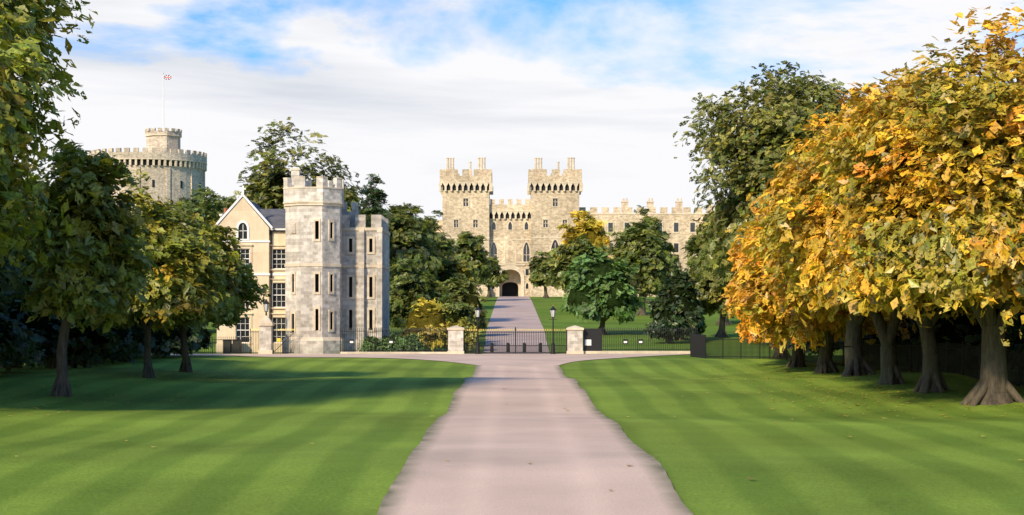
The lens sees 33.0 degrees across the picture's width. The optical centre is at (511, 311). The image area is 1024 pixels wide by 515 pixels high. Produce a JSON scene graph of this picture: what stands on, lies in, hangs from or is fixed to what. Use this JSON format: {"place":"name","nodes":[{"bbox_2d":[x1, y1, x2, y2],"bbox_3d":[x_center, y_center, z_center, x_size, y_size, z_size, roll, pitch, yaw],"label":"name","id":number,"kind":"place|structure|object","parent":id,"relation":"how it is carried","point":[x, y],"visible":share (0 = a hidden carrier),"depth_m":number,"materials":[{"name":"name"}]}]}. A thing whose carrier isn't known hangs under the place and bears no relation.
{"place":"outdoors","nodes":[
{"label":"outdoors","id":0,"kind":"place"},
{"bbox_2d":[258,298,273,353],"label":"gate pillar","id":1,"kind":"structure","parent":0,"point":[266,324],"depth_m":124.37,"materials":[{"name":"beige stone"}]},
{"bbox_2d":[282,168,344,353],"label":"gatehouse tower","id":2,"kind":"structure","parent":0,"point":[305,202],"depth_m":125.80,"materials":[{"name":"grey stone"}]},
{"bbox_2d":[290,218,333,331],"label":"gatehouse tower trim","id":3,"kind":"structure","parent":2,"relation":"attached to","point":[292,227],"depth_m":125.88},
{"bbox_2d":[0,297,1023,514],"bbox_3d":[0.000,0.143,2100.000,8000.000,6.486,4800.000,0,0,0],"label":"ground","id":4,"kind":"structure","parent":0,"point":[311,436],"depth_m":42.86,"materials":[{"name":"green plant"}]},
{"bbox_2d":[0,162,39,317],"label":"tree","id":5,"kind":"object","parent":4,"relation":"on","point":[5,278],"visible":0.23,"depth_m":72.61,"materials":[{"name":"green plant"}]},
{"bbox_2d":[0,289,40,367],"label":"shrub","id":6,"kind":"object","parent":4,"relation":"on","point":[10,338],"visible":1,"depth_m":66.95,"materials":[{"name":"green plant"}]},
{"bbox_2d":[0,308,46,371],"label":"shrub","id":7,"kind":"object","parent":4,"relation":"on","point":[18,360],"visible":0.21,"depth_m":74.07,"materials":[{"name":"green plant"}]},
{"bbox_2d":[0,158,52,367],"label":"tree","id":8,"kind":"object","parent":4,"relation":"on","point":[29,280],"visible":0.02,"depth_m":82.75,"materials":[{"name":"green plant"}]},
{"bbox_2d":[17,162,45,188],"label":"tree","id":9,"kind":"object","parent":4,"relation":"on","point":[34,173],"depth_m":131.61,"materials":[{"name":"green plant"}]},
{"bbox_2d":[0,0,97,277],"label":"tree","id":10,"kind":"object","parent":4,"relation":"on","point":[24,30],"visible":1,"depth_m":51.41,"materials":[{"name":"green plant"}]},
{"bbox_2d":[5,288,127,367],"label":"shrub","id":11,"kind":"object","parent":4,"relation":"on","point":[88,340],"visible":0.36,"depth_m":79.08,"materials":[{"name":"green plant"}]},
{"bbox_2d":[31,326,143,367],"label":"bush","id":12,"kind":"object","parent":4,"relation":"on","point":[121,351],"visible":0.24,"depth_m":86.98,"materials":[{"name":"green plant"}]},
{"bbox_2d":[15,138,163,396],"bbox_3d":[-14.709,-1.417,59.986,4.924,9.219,4.704,0,0,16],"label":"tree","id":13,"kind":"object","parent":4,"relation":"on","point":[101,277],"visible":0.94,"depth_m":59.08,"materials":[{"name":"green plant"}]},
{"bbox_2d":[121,324,155,355],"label":"shrub","id":14,"kind":"object","parent":4,"relation":"on","point":[136,332],"visible":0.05,"depth_m":94.99,"materials":[{"name":"green plant"}]},
{"bbox_2d":[89,128,206,213],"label":"round tower","id":15,"kind":"structure","parent":4,"relation":"on","point":[169,165],"depth_m":467.69,"materials":[{"name":"stone"}]},
{"bbox_2d":[163,73,163,130],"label":"flagpole","id":16,"kind":"object","parent":15,"relation":"on","point":[163,101],"visible":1,"depth_m":475.88,"materials":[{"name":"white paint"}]},
{"bbox_2d":[164,75,170,79],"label":"union flag","id":17,"kind":"object","parent":16,"relation":"attached to","point":[167,77],"visible":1,"depth_m":476.01,"materials":[{"name":"multicoloured fabric"}]},
{"bbox_2d":[76,169,234,377],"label":"tree","id":18,"kind":"object","parent":4,"relation":"on","point":[185,291],"visible":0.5,"depth_m":71.63,"materials":[{"name":"green plant"}]},
{"bbox_2d":[132,325,203,358],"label":"bush","id":19,"kind":"object","parent":4,"relation":"on","point":[165,344],"visible":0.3,"depth_m":100.26,"materials":[{"name":"green plant"}]},
{"bbox_2d":[133,324,204,355],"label":"shrub","id":20,"kind":"object","parent":4,"relation":"on","point":[199,345],"visible":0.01,"depth_m":108.92,"materials":[{"name":"green plant"}]},
{"bbox_2d":[151,325,212,354],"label":"shrub","id":21,"kind":"object","parent":4,"relation":"on","point":[205,342],"visible":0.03,"depth_m":115.81,"materials":[{"name":"green plant"}]},
{"bbox_2d":[175,184,223,222],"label":"tree","id":22,"kind":"object","parent":4,"relation":"on","point":[200,207],"visible":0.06,"depth_m":175.22,"materials":[{"name":"green plant"}]},
{"bbox_2d":[134,209,271,371],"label":"tree","id":23,"kind":"object","parent":4,"relation":"on","point":[238,279],"visible":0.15,"depth_m":80.60,"materials":[{"name":"green plant"}]},
{"bbox_2d":[183,187,233,220],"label":"tree","id":24,"kind":"object","parent":4,"relation":"on","point":[211,199],"depth_m":258.59,"materials":[{"name":"green plant"}]},
{"bbox_2d":[223,340,240,351],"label":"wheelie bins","id":25,"kind":"object","parent":4,"relation":"on","point":[227,345],"visible":0.58,"depth_m":126.60,"materials":[{"name":"black plastic"}]},
{"bbox_2d":[171,328,293,353],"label":"fence","id":26,"kind":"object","parent":4,"relation":"on","point":[243,352],"depth_m":124.80,"materials":[{"name":"black metal"}]},
{"bbox_2d":[215,186,284,351],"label":"house","id":27,"kind":"structure","parent":4,"relation":"on","point":[262,223],"depth_m":127.90,"materials":[{"name":"paint"}]},
{"bbox_2d":[233,221,284,343],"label":"windows","id":28,"kind":"structure","parent":27,"relation":"attached to","point":[243,328],"depth_m":128.26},
{"bbox_2d":[270,230,284,319],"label":"drainpipe","id":29,"kind":"object","parent":27,"relation":"attached to","point":[271,232],"visible":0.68,"depth_m":128.29,"materials":[{"name":"black metal"}]},
{"bbox_2d":[206,117,396,261],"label":"tree","id":30,"kind":"object","parent":4,"relation":"on","point":[264,190],"visible":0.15,"depth_m":188.47,"materials":[{"name":"green plant"}]},
{"bbox_2d":[342,202,389,351],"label":"gatehouse block","id":31,"kind":"structure","parent":4,"relation":"on","point":[360,264],"depth_m":128.60,"materials":[{"name":"grey stone"}]},
{"bbox_2d":[347,236,374,331],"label":"gatehouse block trim","id":32,"kind":"structure","parent":31,"relation":"attached to","point":[368,276],"depth_m":128.53,"materials":[{"name":"beige stone"}]},
{"bbox_2d":[358,335,384,351],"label":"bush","id":33,"kind":"object","parent":4,"relation":"on","point":[365,345],"visible":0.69,"depth_m":127.91,"materials":[{"name":"green plant"}]},
{"bbox_2d":[358,173,388,227],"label":"tree","id":34,"kind":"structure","parent":4,"relation":"on","point":[376,207],"depth_m":299.08,"materials":[{"name":"green plant"}]},
{"bbox_2d":[377,333,403,351],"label":"hedge","id":35,"kind":"object","parent":4,"relation":"on","point":[395,341],"visible":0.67,"depth_m":127.94,"materials":[{"name":"green plant"}]},
{"bbox_2d":[370,202,444,324],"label":"tree","id":36,"kind":"object","parent":4,"relation":"on","point":[410,240],"visible":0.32,"depth_m":197.58,"materials":[{"name":"green plant"}]},
{"bbox_2d":[143,354,680,364],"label":"road","id":37,"kind":"structure","parent":4,"relation":"on","point":[516,359],"depth_m":116.05,"materials":[{"name":"beige asphalt"}]},
{"bbox_2d":[474,305,481,353],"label":"lamp post","id":38,"kind":"object","parent":37,"relation":"on","point":[477,311],"visible":0.98,"depth_m":123.95,"materials":[{"name":"black metal"}]},
{"bbox_2d":[549,305,556,353],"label":"lamp post","id":39,"kind":"object","parent":37,"relation":"on","point":[553,311],"visible":0.98,"depth_m":123.95,"materials":[{"name":"black metal"}]},
{"bbox_2d":[396,333,427,351],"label":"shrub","id":40,"kind":"object","parent":4,"relation":"on","point":[411,343],"visible":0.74,"depth_m":127.86,"materials":[{"name":"green plant"}]},
{"bbox_2d":[389,262,439,328],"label":"tree","id":41,"kind":"object","parent":4,"relation":"on","point":[410,287],"visible":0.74,"depth_m":148.49,"materials":[{"name":"green plant"}]},
{"bbox_2d":[389,257,449,300],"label":"tree","id":42,"kind":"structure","parent":4,"relation":"on","point":[442,291],"depth_m":171.06,"materials":[{"name":"green plant"}]},
{"bbox_2d":[389,203,458,263],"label":"tree","id":43,"kind":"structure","parent":4,"relation":"on","point":[445,247],"depth_m":249.56,"materials":[{"name":"green plant"}]},
{"bbox_2d":[398,297,452,350],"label":"yellow shrub","id":44,"kind":"object","parent":4,"relation":"on","point":[427,316],"visible":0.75,"depth_m":130.55,"materials":[{"name":"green plant"}]},
{"bbox_2d":[433,295,476,325],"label":"bush","id":45,"kind":"object","parent":4,"relation":"on","point":[456,311],"visible":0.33,"depth_m":148.48,"materials":[{"name":"green plant"}]},
{"bbox_2d":[442,276,472,296],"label":"slope shrub","id":46,"kind":"object","parent":4,"relation":"on","point":[455,285],"visible":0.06,"depth_m":184.36,"materials":[{"name":"green plant"}]},
{"bbox_2d":[436,255,482,295],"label":"tree","id":47,"kind":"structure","parent":4,"relation":"on","point":[459,269],"depth_m":203.89,"materials":[{"name":"green plant"}]},
{"bbox_2d":[442,317,481,351],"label":"green shrub","id":48,"kind":"object","parent":4,"relation":"on","point":[466,324],"visible":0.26,"depth_m":130.42,"materials":[{"name":"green plant"}]},
{"bbox_2d":[447,289,488,330],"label":"bush","id":49,"kind":"object","parent":4,"relation":"on","point":[462,295],"visible":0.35,"depth_m":164.96,"materials":[{"name":"green plant"}]},
{"bbox_2d":[451,231,492,284],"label":"trees","id":50,"kind":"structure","parent":4,"relation":"on","point":[470,249],"depth_m":297.85,"materials":[{"name":"green plant"}]},
{"bbox_2d":[478,257,508,297],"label":"tree","id":51,"kind":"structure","parent":4,"relation":"on","point":[496,279],"depth_m":338.21,"materials":[{"name":"green plant"}]},
{"bbox_2d":[439,157,582,296],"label":"castle gatehouse","id":52,"kind":"object","parent":4,"relation":"on","point":[543,188],"visible":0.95,"depth_m":375.00,"materials":[{"name":"stone"}]},
{"bbox_2d":[453,197,567,296],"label":"castle gateway trim","id":53,"kind":"structure","parent":52,"relation":"attached to","point":[526,245],"depth_m":376.38,"materials":[{"name":"beige stone"}]},
{"bbox_2d":[500,270,520,295],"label":"archway","id":54,"kind":"object","parent":52,"relation":"on","point":[511,286],"visible":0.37,"depth_m":381.00,"materials":[{"name":"stone"}]},
{"bbox_2d":[0,361,1023,489],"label":"fallen leaves","id":55,"kind":"object","parent":4,"relation":"on","point":[569,410],"visible":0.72,"depth_m":63.63,"materials":[{"name":"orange plant"}]},
{"bbox_2d":[340,325,689,353],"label":"gate pillars","id":56,"kind":"structure","parent":4,"relation":"on","point":[456,339],"depth_m":124.45,"materials":[{"name":"beige stone"}]},
{"bbox_2d":[486,296,548,351],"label":"road","id":57,"kind":"structure","parent":4,"relation":"on","point":[513,312],"depth_m":206.16,"materials":[{"name":"grey asphalt"}]},
{"bbox_2d":[340,327,697,353],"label":"fence","id":58,"kind":"object","parent":4,"relation":"on","point":[592,339],"visible":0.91,"depth_m":124.98,"materials":[{"name":"black metal"}]},
{"bbox_2d":[528,248,556,297],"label":"tree","id":59,"kind":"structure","parent":4,"relation":"on","point":[539,270],"depth_m":328.44,"materials":[{"name":"green plant"}]},
{"bbox_2d":[433,198,714,296],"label":"castle range","id":60,"kind":"structure","parent":4,"relation":"on","point":[678,224],"depth_m":379.00,"materials":[{"name":"stone"}]},
{"bbox_2d":[546,235,609,292],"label":"tree","id":61,"kind":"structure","parent":4,"relation":"on","point":[565,256],"depth_m":247.96,"materials":[{"name":"green plant"}]},
{"bbox_2d":[556,210,613,259],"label":"tree","id":62,"kind":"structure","parent":4,"relation":"on","point":[592,229],"depth_m":297.89,"materials":[{"name":"yellow plant"}]},
{"bbox_2d":[560,250,644,334],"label":"lime","id":63,"kind":"object","parent":4,"relation":"on","point":[602,289],"visible":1,"depth_m":169.87,"materials":[{"name":"green plant"}]},
{"bbox_2d":[606,217,678,315],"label":"tree","id":64,"kind":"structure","parent":4,"relation":"on","point":[643,248],"depth_m":229.74,"materials":[{"name":"green plant"}]},
{"bbox_2d":[614,205,681,302],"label":"tree","id":65,"kind":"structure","parent":4,"relation":"on","point":[664,235],"depth_m":289.50,"materials":[{"name":"green plant"}]},
{"bbox_2d":[643,272,697,343],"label":"yew","id":66,"kind":"object","parent":4,"relation":"on","point":[666,309],"visible":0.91,"depth_m":149.15,"materials":[{"name":"green plant"}]},
{"bbox_2d":[665,268,706,339],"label":"yew","id":67,"kind":"object","parent":4,"relation":"on","point":[693,310],"visible":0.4,"depth_m":157.17,"materials":[{"name":"green plant"}]},
{"bbox_2d":[683,209,716,263],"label":"tree","id":68,"kind":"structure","parent":4,"relation":"on","point":[696,229],"depth_m":269.74,"materials":[{"name":"green plant"}]},
{"bbox_2d":[680,211,731,324],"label":"tree","id":69,"kind":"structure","parent":4,"relation":"on","point":[692,246],"depth_m":199.36,"materials":[{"name":"green plant"}]},
{"bbox_2d":[687,245,738,337],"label":"tree","id":70,"kind":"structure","parent":4,"relation":"on","point":[710,290],"depth_m":162.74,"materials":[{"name":"green plant"}]},
{"bbox_2d":[718,225,790,358],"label":"tree","id":71,"kind":"object","parent":4,"relation":"on","point":[727,295],"depth_m":104.39,"materials":[{"name":"orange plant"}]},
{"bbox_2d":[673,60,884,348],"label":"oak","id":72,"kind":"object","parent":4,"relation":"on","point":[748,153],"visible":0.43,"depth_m":134.98,"materials":[{"name":"green plant"}]},
{"bbox_2d":[725,205,844,367],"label":"tree","id":73,"kind":"object","parent":4,"relation":"on","point":[796,359],"visible":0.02,"depth_m":95.68,"materials":[{"name":"orange plant"}]},
{"bbox_2d":[789,337,840,354],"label":"bush","id":74,"kind":"object","parent":4,"relation":"on","point":[809,345],"visible":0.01,"depth_m":115.15,"materials":[{"name":"green plant"}]},
{"bbox_2d":[725,196,913,373],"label":"tree","id":75,"kind":"object","parent":4,"relation":"on","point":[761,313],"visible":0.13,"depth_m":86.24,"materials":[{"name":"yellow plant"}]},
{"bbox_2d":[729,162,946,376],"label":"tree","id":76,"kind":"object","parent":4,"relation":"on","point":[855,361],"visible":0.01,"depth_m":78.31,"materials":[{"name":"yellow plant"}]},
{"bbox_2d":[690,333,1023,386],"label":"estate fence","id":77,"kind":"object","parent":4,"relation":"on","point":[699,345],"visible":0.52,"depth_m":86.38,"materials":[{"name":"black metal"}]},
{"bbox_2d":[741,66,1001,392],"bbox_3d":[15.005,-3.039,64.465,13.000,12.523,12.833,0,0,0],"label":"tree","id":78,"kind":"object","parent":4,"relation":"on","point":[793,232],"visible":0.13,"depth_m":62.77,"materials":[{"name":"yellow plant"}]},
{"bbox_2d":[740,123,1017,384],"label":"tree","id":79,"kind":"object","parent":4,"relation":"on","point":[890,374],"visible":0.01,"depth_m":69.85,"materials":[{"name":"yellow plant"}]},
{"bbox_2d":[862,316,916,361],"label":"bush","id":80,"kind":"object","parent":4,"relation":"on","point":[899,340],"visible":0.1,"depth_m":95.55,"materials":[{"name":"green plant"}]},
{"bbox_2d":[905,318,920,361],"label":"bush","id":81,"kind":"object","parent":4,"relation":"on","point":[913,336],"visible":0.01,"depth_m":92.01,"materials":[{"name":"green plant"}]},
{"bbox_2d":[804,6,1023,405],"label":"tree","id":82,"kind":"object","parent":4,"relation":"on","point":[941,182],"visible":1,"depth_m":54.05,"materials":[{"name":"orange plant"}]},
{"bbox_2d":[912,308,978,368],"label":"bush","id":83,"kind":"object","parent":4,"relation":"on","point":[943,320],"visible":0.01,"depth_m":85.11,"materials":[{"name":"green plant"}]},
{"bbox_2d":[917,307,1020,371],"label":"tree","id":84,"kind":"object","parent":4,"relation":"on","point":[957,332],"visible":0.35,"depth_m":78.67,"materials":[{"name":"green plant"}]},
{"bbox_2d":[1005,305,1023,370],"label":"bush","id":85,"kind":"object","parent":4,"relation":"on","point":[1011,328],"visible":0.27,"depth_m":73.31,"materials":[{"name":"green plant"}]},
{"bbox_2d":[1005,315,1023,370],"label":"bush","id":86,"kind":"object","parent":4,"relation":"on","point":[1020,347],"visible":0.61,"depth_m":70.15,"materials":[{"name":"green plant"}]},
{"bbox_2d":[14,0,1023,219],"label":"sky","id":87,"kind":"structure","parent":0,"point":[397,89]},
{"bbox_2d":[377,365,692,514],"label":"walk path","id":88,"kind":"structure","parent":0,"point":[507,439],"depth_m":33.46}
]}

